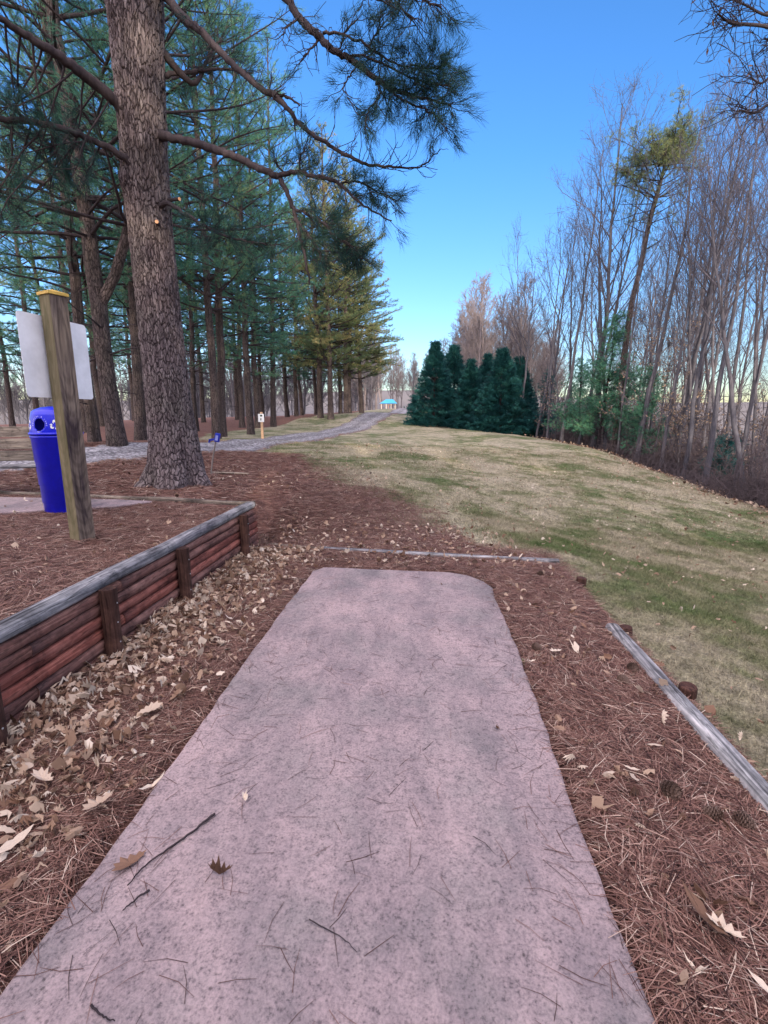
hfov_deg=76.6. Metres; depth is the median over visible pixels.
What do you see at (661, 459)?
brush shrub
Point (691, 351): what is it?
bare tree
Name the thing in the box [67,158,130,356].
pine tree
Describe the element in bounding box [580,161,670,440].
bare tree
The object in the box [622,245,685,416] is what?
bare tree
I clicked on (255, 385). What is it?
pine tree
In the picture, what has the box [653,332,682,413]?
bare tree
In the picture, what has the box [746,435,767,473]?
brush shrub
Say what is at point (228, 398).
bare tree
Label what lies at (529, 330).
bare tree
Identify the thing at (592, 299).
bare tree
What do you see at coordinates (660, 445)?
brush shrub
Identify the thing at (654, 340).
bare tree
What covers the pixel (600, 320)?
bare tree
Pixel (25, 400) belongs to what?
bare tree
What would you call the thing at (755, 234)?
bare tree
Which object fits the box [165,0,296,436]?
pine tree
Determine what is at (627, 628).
edging stake
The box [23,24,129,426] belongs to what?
pine tree
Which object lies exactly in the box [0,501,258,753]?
retaining wall
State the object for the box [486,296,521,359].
bare tree
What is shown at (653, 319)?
bare tree
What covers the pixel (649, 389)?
bare tree
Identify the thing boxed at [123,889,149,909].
stick
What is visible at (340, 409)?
pine tree
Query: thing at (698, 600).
lawn grass
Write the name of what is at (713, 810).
pine cone
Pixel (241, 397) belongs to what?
pine tree
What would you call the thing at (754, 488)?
brush shrub
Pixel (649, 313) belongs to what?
bare tree
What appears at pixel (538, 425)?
bare tree
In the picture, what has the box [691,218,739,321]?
bare tree
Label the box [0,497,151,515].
concrete slab
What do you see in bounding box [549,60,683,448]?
bare tree
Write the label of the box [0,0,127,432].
pine tree
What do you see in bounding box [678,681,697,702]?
edging stake
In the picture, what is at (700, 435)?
brush shrub
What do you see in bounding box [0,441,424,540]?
pine straw
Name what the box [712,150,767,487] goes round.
bare tree
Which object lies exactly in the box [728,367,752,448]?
bare tree
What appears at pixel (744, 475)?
brush shrub
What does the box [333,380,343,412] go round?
bare tree
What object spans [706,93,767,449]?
bare tree
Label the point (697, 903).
fallen leaf
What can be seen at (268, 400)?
bare tree
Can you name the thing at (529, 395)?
evergreen tree
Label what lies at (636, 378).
bare tree
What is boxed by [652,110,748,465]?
bare tree
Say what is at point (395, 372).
bare tree
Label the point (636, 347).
bare tree
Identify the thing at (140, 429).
pine tree
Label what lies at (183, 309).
pine tree
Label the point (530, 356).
bare tree
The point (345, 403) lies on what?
pine tree
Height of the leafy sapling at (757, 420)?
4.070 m
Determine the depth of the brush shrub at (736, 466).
13.89 m
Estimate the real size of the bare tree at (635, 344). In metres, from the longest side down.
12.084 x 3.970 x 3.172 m
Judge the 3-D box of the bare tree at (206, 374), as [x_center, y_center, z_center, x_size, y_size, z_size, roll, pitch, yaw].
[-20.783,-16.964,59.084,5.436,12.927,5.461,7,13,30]
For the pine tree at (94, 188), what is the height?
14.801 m
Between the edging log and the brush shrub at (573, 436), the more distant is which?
the brush shrub at (573, 436)
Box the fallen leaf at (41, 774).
[31,767,53,780]
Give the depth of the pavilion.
81.88 m
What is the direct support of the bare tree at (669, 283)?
on the ground at (392, 430)
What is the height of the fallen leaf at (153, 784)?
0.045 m
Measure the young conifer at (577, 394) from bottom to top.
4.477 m
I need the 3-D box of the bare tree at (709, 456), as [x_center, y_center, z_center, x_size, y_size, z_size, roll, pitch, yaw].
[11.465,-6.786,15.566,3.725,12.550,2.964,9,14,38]
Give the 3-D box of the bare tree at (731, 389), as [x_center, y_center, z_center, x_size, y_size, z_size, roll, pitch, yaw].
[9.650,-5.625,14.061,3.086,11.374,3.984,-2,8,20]
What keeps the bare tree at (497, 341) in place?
on the ground at (392, 430)
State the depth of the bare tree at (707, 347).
28.35 m
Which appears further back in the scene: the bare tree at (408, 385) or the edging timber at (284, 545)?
the bare tree at (408, 385)
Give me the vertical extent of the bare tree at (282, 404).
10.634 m
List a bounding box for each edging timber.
[264,542,314,548]
[320,546,558,563]
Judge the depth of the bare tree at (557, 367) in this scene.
56.31 m
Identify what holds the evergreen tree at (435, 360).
on the ground at (392, 430)
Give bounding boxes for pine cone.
[531,642,541,650]
[617,674,629,685]
[627,662,638,672]
[659,779,681,800]
[702,804,723,820]
[731,810,756,829]
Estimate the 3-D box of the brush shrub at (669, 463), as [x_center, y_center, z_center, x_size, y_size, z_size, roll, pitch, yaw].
[10.019,-2.392,17.480,2.269,2.489,3.066,-10,15,-41]
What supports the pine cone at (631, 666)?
on the pine straw at (617, 729)
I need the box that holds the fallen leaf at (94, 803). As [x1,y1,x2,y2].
[82,791,112,809]
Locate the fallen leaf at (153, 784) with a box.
[139,771,164,789]
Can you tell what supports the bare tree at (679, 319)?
on the ground at (392, 430)
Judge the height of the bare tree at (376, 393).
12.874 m
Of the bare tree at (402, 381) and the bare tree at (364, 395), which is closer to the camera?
the bare tree at (364, 395)
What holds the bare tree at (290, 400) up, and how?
on the ground at (392, 430)
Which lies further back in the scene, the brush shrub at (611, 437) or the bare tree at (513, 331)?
the bare tree at (513, 331)
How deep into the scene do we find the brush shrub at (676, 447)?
18.69 m
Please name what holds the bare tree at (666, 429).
on the ground at (392, 430)
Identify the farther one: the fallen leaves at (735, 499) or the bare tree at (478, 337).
the bare tree at (478, 337)
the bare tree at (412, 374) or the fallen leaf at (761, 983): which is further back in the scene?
the bare tree at (412, 374)
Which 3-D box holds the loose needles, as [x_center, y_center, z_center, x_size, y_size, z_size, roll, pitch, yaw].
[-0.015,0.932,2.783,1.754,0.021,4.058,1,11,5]
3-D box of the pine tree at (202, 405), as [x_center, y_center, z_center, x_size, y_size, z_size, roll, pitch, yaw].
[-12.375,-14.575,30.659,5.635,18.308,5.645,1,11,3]
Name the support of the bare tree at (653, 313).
on the ground at (392, 430)
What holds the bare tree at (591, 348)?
on the ground at (392, 430)
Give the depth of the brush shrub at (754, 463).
11.28 m
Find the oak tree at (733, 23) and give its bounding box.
[674,0,767,151]
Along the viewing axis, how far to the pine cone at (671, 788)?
1.89 m
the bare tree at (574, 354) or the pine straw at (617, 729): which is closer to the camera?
the pine straw at (617, 729)
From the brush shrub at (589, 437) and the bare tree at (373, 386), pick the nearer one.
the brush shrub at (589, 437)
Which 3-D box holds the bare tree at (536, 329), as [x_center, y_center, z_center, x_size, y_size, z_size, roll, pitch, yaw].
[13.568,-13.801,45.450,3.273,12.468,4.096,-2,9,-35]
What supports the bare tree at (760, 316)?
on the ground at (392, 430)
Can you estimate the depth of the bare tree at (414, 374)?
85.31 m
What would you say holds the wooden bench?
on the raised bed ground at (73, 554)
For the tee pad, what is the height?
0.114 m
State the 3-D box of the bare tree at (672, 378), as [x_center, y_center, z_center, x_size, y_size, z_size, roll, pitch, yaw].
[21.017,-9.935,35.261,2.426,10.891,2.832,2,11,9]
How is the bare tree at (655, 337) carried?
on the ground at (392, 430)
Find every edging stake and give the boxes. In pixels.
[575,576,586,586]
[619,624,632,636]
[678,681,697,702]
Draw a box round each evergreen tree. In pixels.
[402,339,465,426]
[424,344,474,425]
[446,358,491,428]
[463,346,540,434]
[475,352,498,402]
[489,355,546,436]
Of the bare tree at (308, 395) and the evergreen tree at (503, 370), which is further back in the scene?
the bare tree at (308, 395)
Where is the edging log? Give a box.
[605,623,767,814]
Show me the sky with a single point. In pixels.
(540, 59)
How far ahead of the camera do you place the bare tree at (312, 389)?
92.91 m
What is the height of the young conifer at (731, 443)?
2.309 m
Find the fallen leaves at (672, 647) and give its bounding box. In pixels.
[112,440,767,870]
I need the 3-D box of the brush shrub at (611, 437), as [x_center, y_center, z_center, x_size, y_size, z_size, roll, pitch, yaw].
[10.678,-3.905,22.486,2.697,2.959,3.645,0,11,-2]
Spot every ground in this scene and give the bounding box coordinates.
[0,390,767,1023]
[0,496,229,616]
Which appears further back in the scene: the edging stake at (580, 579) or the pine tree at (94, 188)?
the pine tree at (94, 188)
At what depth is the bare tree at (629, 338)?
23.95 m
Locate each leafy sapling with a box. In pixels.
[534,376,572,440]
[596,319,707,462]
[608,286,710,446]
[657,388,726,469]
[716,382,767,491]
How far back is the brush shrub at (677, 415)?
34.24 m
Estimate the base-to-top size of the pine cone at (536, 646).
0.060 m
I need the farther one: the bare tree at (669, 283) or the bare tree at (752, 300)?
the bare tree at (669, 283)
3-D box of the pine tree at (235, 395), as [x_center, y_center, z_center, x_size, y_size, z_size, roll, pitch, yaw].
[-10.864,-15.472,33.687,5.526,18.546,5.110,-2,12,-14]
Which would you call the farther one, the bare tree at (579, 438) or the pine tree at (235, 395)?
the pine tree at (235, 395)
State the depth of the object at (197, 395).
51.72 m
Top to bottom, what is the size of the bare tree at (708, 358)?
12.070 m
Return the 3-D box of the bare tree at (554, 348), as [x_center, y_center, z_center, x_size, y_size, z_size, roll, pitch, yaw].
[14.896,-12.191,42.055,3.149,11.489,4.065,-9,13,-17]
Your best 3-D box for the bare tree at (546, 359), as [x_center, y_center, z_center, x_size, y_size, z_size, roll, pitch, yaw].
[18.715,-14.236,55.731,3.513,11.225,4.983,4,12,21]
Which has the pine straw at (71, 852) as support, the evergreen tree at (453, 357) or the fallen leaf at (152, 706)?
the fallen leaf at (152, 706)
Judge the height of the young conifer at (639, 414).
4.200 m
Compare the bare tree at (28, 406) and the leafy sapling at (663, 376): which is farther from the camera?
the bare tree at (28, 406)
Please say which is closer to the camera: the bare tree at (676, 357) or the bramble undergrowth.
the bramble undergrowth
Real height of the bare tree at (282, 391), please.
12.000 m
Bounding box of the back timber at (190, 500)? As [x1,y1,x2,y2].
[0,491,254,505]
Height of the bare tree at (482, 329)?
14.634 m
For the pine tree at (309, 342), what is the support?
on the ground at (392, 430)
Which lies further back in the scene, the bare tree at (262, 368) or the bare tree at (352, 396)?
the bare tree at (352, 396)
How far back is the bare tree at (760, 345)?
32.43 m
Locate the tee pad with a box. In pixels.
[0,567,655,1023]
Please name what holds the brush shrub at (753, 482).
on the ground at (392, 430)
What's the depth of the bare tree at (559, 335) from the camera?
28.00 m
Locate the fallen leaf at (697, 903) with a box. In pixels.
[682,881,730,936]
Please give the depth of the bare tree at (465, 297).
55.28 m
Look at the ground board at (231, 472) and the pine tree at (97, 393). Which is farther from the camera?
the pine tree at (97, 393)
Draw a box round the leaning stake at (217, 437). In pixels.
[208,433,220,473]
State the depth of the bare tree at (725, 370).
33.94 m
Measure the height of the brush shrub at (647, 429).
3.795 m
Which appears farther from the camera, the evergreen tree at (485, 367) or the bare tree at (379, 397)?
the bare tree at (379, 397)
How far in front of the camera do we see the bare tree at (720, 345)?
35.61 m
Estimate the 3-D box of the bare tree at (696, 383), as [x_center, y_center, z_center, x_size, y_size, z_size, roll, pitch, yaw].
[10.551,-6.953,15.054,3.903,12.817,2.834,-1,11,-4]
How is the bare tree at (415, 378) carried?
on the ground at (392, 430)
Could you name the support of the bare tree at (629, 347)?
on the ground at (392, 430)
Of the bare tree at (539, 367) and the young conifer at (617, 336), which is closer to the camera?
the young conifer at (617, 336)
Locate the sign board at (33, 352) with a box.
[16,310,92,398]
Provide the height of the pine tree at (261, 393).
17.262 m
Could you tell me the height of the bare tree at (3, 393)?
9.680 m
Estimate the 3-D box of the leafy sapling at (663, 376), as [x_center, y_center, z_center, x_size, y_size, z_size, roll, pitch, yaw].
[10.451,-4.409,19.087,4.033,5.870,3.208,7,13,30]
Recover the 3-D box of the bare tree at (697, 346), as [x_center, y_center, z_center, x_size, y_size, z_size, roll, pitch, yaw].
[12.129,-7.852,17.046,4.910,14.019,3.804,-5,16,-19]
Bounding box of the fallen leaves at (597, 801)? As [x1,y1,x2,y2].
[453,558,767,986]
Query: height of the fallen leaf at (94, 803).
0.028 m
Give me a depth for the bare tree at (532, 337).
45.62 m
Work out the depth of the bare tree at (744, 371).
24.20 m
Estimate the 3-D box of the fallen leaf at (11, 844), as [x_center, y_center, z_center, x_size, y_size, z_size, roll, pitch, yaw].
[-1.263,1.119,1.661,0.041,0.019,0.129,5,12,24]
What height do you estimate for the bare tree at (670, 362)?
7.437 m
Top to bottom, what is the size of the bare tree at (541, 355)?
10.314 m
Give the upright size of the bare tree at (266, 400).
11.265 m
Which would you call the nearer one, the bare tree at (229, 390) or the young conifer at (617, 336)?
the young conifer at (617, 336)
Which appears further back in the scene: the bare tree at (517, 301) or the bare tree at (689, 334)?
the bare tree at (517, 301)
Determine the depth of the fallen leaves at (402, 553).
5.63 m
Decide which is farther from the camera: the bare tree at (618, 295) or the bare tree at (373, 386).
the bare tree at (373, 386)
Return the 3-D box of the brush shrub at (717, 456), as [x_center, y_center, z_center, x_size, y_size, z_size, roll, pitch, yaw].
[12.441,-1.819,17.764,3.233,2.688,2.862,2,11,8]
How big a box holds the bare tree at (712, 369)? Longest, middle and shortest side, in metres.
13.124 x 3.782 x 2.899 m
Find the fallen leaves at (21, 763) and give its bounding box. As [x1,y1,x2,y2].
[0,543,323,951]
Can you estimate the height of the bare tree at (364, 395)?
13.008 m
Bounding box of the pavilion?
[380,399,396,408]
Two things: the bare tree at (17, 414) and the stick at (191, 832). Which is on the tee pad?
the stick at (191, 832)
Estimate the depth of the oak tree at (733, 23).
4.63 m
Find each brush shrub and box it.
[538,423,565,440]
[558,420,586,444]
[559,408,602,443]
[567,414,602,447]
[594,388,664,455]
[596,420,635,450]
[607,413,684,458]
[608,406,683,443]
[620,416,702,474]
[621,362,667,442]
[623,441,712,479]
[627,431,705,472]
[630,410,744,477]
[636,412,685,465]
[645,423,728,470]
[648,423,729,485]
[655,327,767,475]
[655,383,721,439]
[657,420,760,481]
[675,412,722,452]
[676,424,766,485]
[680,412,767,503]
[681,428,757,473]
[684,426,767,505]
[684,453,745,484]
[691,440,767,504]
[694,463,767,508]
[697,432,767,505]
[699,466,733,495]
[725,427,767,502]
[727,465,767,507]
[729,471,766,496]
[734,449,767,505]
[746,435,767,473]
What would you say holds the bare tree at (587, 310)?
on the ground at (392, 430)
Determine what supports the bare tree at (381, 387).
on the ground at (392, 430)
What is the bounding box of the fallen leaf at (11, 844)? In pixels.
[0,824,33,852]
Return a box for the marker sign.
[258,412,263,438]
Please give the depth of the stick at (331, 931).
1.40 m
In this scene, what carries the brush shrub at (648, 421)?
on the ground at (392, 430)
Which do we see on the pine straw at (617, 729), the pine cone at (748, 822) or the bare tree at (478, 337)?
the pine cone at (748, 822)
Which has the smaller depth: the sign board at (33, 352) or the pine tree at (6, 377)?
the sign board at (33, 352)
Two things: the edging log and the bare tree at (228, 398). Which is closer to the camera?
the edging log
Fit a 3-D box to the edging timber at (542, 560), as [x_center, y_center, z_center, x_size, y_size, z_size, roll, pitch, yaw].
[0.545,0.473,5.294,2.589,0.073,0.088,2,11,10]
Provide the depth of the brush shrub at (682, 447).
17.92 m
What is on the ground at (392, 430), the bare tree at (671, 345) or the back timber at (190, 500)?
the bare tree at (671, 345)
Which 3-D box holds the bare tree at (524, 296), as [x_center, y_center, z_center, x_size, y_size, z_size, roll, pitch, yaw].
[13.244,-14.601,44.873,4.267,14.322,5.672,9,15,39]
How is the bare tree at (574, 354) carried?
on the ground at (392, 430)
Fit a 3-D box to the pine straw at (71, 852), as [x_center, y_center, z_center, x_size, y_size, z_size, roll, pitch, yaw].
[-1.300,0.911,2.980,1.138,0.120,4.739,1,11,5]
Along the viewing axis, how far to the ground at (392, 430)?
8.91 m
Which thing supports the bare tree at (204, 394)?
on the ground at (392, 430)
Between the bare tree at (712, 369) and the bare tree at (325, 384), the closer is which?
the bare tree at (712, 369)
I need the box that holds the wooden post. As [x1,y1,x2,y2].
[36,289,94,540]
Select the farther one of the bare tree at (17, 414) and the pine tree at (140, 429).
the bare tree at (17, 414)
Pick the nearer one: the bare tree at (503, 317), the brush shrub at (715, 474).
the brush shrub at (715, 474)
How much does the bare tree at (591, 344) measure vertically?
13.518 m
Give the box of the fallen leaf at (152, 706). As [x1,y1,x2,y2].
[138,701,161,713]
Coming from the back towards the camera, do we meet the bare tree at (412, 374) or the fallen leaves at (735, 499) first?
the bare tree at (412, 374)
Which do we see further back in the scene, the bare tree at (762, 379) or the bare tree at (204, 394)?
the bare tree at (204, 394)
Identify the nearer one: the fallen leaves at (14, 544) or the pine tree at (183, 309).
the fallen leaves at (14, 544)
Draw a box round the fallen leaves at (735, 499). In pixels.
[525,434,767,523]
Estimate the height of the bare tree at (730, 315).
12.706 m
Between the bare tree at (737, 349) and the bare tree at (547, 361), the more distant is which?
the bare tree at (547, 361)
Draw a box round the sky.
[0,0,767,402]
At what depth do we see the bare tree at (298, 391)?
85.65 m
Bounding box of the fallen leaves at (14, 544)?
[4,457,382,593]
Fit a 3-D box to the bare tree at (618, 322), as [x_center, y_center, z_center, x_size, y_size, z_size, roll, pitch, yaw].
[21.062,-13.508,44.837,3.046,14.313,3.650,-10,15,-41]
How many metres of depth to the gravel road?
14.81 m
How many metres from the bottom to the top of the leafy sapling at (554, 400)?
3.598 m
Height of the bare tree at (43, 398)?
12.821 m
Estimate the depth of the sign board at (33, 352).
3.90 m
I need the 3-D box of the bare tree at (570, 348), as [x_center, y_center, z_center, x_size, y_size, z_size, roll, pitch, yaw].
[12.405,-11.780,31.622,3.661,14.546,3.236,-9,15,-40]
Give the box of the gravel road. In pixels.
[0,408,416,471]
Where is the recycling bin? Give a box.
[28,406,83,512]
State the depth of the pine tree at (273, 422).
26.25 m
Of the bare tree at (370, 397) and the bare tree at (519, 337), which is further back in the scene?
the bare tree at (370, 397)
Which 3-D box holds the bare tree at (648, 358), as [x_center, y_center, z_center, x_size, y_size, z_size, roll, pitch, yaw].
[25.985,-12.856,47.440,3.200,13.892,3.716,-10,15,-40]
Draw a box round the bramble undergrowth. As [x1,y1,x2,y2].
[530,431,767,509]
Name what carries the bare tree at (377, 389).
on the ground at (392, 430)
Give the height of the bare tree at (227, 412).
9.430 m
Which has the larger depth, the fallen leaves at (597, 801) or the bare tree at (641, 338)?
the bare tree at (641, 338)
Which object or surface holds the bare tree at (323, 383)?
on the ground at (392, 430)
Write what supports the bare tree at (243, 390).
on the ground at (392, 430)
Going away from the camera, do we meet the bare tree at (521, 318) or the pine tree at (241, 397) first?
the pine tree at (241, 397)
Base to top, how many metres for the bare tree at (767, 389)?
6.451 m
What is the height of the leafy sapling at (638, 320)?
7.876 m
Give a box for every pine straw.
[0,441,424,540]
[0,553,329,994]
[226,481,584,576]
[446,561,767,1023]
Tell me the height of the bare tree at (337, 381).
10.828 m
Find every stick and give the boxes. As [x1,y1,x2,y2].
[90,1004,114,1021]
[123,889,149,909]
[127,813,214,885]
[309,919,356,951]
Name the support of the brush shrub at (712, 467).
on the ground at (392, 430)
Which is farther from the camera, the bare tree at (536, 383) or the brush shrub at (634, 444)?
the bare tree at (536, 383)
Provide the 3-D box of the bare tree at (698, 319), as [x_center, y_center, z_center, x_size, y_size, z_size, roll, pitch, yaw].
[13.562,-8.808,20.401,4.617,14.726,3.418,-3,12,-14]
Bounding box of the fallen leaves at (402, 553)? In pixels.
[240,515,528,563]
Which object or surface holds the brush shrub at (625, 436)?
on the ground at (392, 430)
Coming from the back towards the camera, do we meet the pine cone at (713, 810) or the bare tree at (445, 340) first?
the bare tree at (445, 340)
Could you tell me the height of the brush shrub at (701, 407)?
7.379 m
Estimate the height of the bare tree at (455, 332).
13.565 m
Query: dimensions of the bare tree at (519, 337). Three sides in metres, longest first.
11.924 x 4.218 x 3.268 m
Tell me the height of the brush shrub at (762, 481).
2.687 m
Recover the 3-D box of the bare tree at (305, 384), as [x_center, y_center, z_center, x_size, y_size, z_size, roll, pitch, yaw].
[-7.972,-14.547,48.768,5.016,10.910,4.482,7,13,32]
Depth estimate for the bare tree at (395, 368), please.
102.48 m
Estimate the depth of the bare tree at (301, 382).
62.37 m
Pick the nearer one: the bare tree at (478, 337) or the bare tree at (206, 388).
the bare tree at (478, 337)
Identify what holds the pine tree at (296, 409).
on the ground at (392, 430)
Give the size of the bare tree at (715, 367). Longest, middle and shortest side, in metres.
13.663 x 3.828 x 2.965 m
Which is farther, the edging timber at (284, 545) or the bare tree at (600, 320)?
the bare tree at (600, 320)
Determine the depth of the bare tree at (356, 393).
96.25 m
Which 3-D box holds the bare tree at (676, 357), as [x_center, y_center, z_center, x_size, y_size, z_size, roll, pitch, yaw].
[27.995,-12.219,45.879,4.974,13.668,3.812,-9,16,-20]
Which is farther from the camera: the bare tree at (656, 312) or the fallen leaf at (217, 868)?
the bare tree at (656, 312)
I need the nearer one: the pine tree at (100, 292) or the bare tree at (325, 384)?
the pine tree at (100, 292)
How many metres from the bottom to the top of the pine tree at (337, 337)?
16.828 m
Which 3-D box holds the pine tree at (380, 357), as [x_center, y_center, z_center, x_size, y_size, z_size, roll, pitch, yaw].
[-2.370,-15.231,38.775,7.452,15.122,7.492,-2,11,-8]
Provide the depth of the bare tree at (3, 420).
64.08 m
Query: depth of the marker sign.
18.13 m
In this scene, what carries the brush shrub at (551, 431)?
on the ground at (392, 430)
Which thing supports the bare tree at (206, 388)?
on the ground at (392, 430)
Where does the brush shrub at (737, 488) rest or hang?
on the ground at (392, 430)
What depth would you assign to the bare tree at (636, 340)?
43.76 m
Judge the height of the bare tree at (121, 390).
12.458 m
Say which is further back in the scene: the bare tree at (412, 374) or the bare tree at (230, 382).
the bare tree at (412, 374)
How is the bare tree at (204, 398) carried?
on the ground at (392, 430)
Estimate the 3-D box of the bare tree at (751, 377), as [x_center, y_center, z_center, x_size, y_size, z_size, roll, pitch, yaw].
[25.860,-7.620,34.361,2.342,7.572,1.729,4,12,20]
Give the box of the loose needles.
[0,569,642,1023]
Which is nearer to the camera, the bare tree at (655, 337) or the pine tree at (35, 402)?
the pine tree at (35, 402)
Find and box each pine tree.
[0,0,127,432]
[0,0,208,441]
[0,0,224,440]
[0,0,304,446]
[0,0,491,489]
[0,60,91,409]
[0,141,89,353]
[0,161,37,426]
[23,0,200,425]
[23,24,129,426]
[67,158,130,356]
[99,205,133,420]
[103,0,289,438]
[119,114,211,353]
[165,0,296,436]
[166,88,214,355]
[168,87,253,430]
[170,124,241,422]
[176,0,321,434]
[178,116,292,427]
[183,118,310,427]
[185,147,266,419]
[224,175,290,417]
[227,30,334,426]
[248,201,315,416]
[261,203,316,414]
[267,147,381,417]
[276,191,335,415]
[277,117,394,419]
[283,156,398,412]
[285,221,343,414]
[292,241,375,413]
[309,199,403,412]
[312,217,400,412]
[604,84,729,453]
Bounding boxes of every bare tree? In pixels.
[0,313,47,406]
[0,363,26,423]
[0,364,24,424]
[1,356,51,423]
[2,381,31,423]
[24,394,32,415]
[113,356,130,419]
[114,358,130,404]
[118,355,131,419]
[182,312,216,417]
[186,345,207,408]
[189,337,232,414]
[189,365,209,411]
[196,375,209,417]
[198,372,210,417]
[203,323,251,416]
[208,358,242,416]
[225,365,244,415]
[225,372,231,416]
[231,363,253,416]
[241,352,280,411]
[262,383,269,408]
[263,360,287,415]
[263,373,279,415]
[269,355,293,410]
[275,362,293,414]
[277,392,293,411]
[280,373,301,414]
[281,317,316,413]
[281,323,316,414]
[289,378,303,397]
[300,382,312,413]
[301,370,325,407]
[305,315,343,412]
[309,369,337,406]
[316,313,357,403]
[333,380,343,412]
[343,376,357,410]
[352,375,367,410]
[355,346,388,409]
[356,341,387,409]
[356,361,373,409]
[363,386,377,409]
[367,365,381,409]
[370,331,392,408]
[376,365,387,408]
[382,343,407,408]
[384,358,400,405]
[387,348,406,402]
[390,356,409,408]
[394,359,407,407]
[400,352,418,393]
[401,362,415,395]
[405,362,418,393]
[409,360,420,393]
[440,313,464,373]
[441,310,471,388]
[451,286,481,363]
[455,272,499,367]
[456,297,488,364]
[457,275,514,364]
[460,313,489,366]
[484,287,518,362]
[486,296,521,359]
[487,323,508,354]
[488,245,558,428]
[497,298,540,353]
[501,217,538,408]
[503,268,550,371]
[504,303,535,394]
[507,307,547,364]
[508,304,539,375]
[517,207,588,439]
[517,319,552,394]
[522,304,543,386]
[523,169,593,437]
[530,219,592,429]
[532,329,568,395]
[532,361,539,401]
[533,304,571,421]
[533,341,561,409]
[534,323,568,411]
[534,342,558,409]
[535,323,559,435]
[548,210,593,403]
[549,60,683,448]
[551,361,563,411]
[554,326,595,431]
[556,111,639,441]
[557,220,627,411]
[558,244,630,395]
[562,253,612,420]
[563,108,637,449]
[571,130,650,445]
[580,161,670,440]
[580,320,606,366]
[585,125,689,454]
[594,289,635,410]
[607,306,641,408]
[610,305,651,367]
[611,300,646,404]
[613,341,644,439]
[616,304,655,407]
[618,260,674,394]
[618,302,654,410]
[618,314,648,378]
[620,346,646,443]
[621,228,696,431]
[621,233,681,417]
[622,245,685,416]
[622,251,692,436]
[631,156,718,443]
[633,60,756,462]
[634,282,676,428]
[636,304,669,373]
[637,320,667,425]
[650,93,767,491]
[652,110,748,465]
[653,234,715,448]
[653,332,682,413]
[655,219,759,460]
[655,277,686,426]
[656,112,753,465]
[657,45,767,462]
[657,117,767,488]
[658,59,767,479]
[658,326,685,424]
[659,107,765,460]
[660,196,718,422]
[662,302,693,402]
[666,344,687,444]
[667,111,767,468]
[668,194,762,432]
[669,223,749,451]
[669,309,692,399]
[670,264,743,445]
[671,314,714,385]
[676,61,767,483]
[677,196,761,436]
[678,263,739,409]
[690,292,741,372]
[690,323,726,401]
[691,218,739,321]
[693,216,767,450]
[697,293,743,434]
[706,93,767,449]
[708,307,752,450]
[710,293,767,431]
[710,310,753,399]
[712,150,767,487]
[719,226,767,453]
[720,182,767,494]
[722,93,767,360]
[726,111,767,482]
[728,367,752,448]
[735,353,767,428]
[737,164,767,494]
[741,232,767,271]
[742,303,767,454]
[748,366,767,417]
[752,338,767,457]
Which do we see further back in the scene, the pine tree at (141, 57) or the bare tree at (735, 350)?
the bare tree at (735, 350)
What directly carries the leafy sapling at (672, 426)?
on the ground at (392, 430)
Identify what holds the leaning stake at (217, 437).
on the ground at (392, 430)
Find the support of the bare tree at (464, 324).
on the ground at (392, 430)
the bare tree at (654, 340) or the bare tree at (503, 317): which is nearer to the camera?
the bare tree at (654, 340)
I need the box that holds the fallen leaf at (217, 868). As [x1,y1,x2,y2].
[208,856,231,873]
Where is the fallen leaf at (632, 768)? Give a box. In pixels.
[623,764,639,769]
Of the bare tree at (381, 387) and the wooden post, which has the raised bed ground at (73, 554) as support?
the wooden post
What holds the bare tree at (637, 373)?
on the ground at (392, 430)
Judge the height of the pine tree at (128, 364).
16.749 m
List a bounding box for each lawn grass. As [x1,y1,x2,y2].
[200,437,767,590]
[469,509,767,777]
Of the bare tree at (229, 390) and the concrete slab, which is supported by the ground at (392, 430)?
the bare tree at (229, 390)
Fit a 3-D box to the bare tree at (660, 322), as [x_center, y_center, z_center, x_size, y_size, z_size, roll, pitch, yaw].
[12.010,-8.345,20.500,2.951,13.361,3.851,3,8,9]
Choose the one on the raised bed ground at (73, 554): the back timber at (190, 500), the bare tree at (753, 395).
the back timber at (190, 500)
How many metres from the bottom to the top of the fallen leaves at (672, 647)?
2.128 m
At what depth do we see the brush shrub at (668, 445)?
19.15 m
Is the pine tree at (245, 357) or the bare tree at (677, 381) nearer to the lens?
the pine tree at (245, 357)
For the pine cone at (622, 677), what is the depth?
2.69 m
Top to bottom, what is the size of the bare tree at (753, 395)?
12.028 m
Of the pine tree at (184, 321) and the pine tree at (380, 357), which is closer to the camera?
the pine tree at (184, 321)
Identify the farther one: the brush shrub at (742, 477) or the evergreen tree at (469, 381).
the evergreen tree at (469, 381)
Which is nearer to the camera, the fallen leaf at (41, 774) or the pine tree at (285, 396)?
the fallen leaf at (41, 774)
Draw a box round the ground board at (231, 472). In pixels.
[209,471,248,473]
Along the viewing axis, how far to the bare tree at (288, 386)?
80.77 m
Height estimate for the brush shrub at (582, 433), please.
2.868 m
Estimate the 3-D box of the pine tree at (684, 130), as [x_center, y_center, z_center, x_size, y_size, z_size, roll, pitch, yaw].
[10.674,-8.442,19.732,4.328,13.827,3.967,0,11,0]
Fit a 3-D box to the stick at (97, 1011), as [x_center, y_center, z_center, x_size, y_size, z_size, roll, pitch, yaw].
[-0.702,1.248,1.210,0.086,0.008,0.010,5,12,24]
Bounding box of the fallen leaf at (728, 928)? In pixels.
[706,912,746,937]
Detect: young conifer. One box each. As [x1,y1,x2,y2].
[525,370,559,438]
[542,356,613,439]
[561,309,653,448]
[604,362,675,462]
[688,430,754,484]
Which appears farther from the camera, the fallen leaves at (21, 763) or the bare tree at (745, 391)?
the bare tree at (745, 391)
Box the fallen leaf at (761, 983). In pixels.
[747,968,767,991]

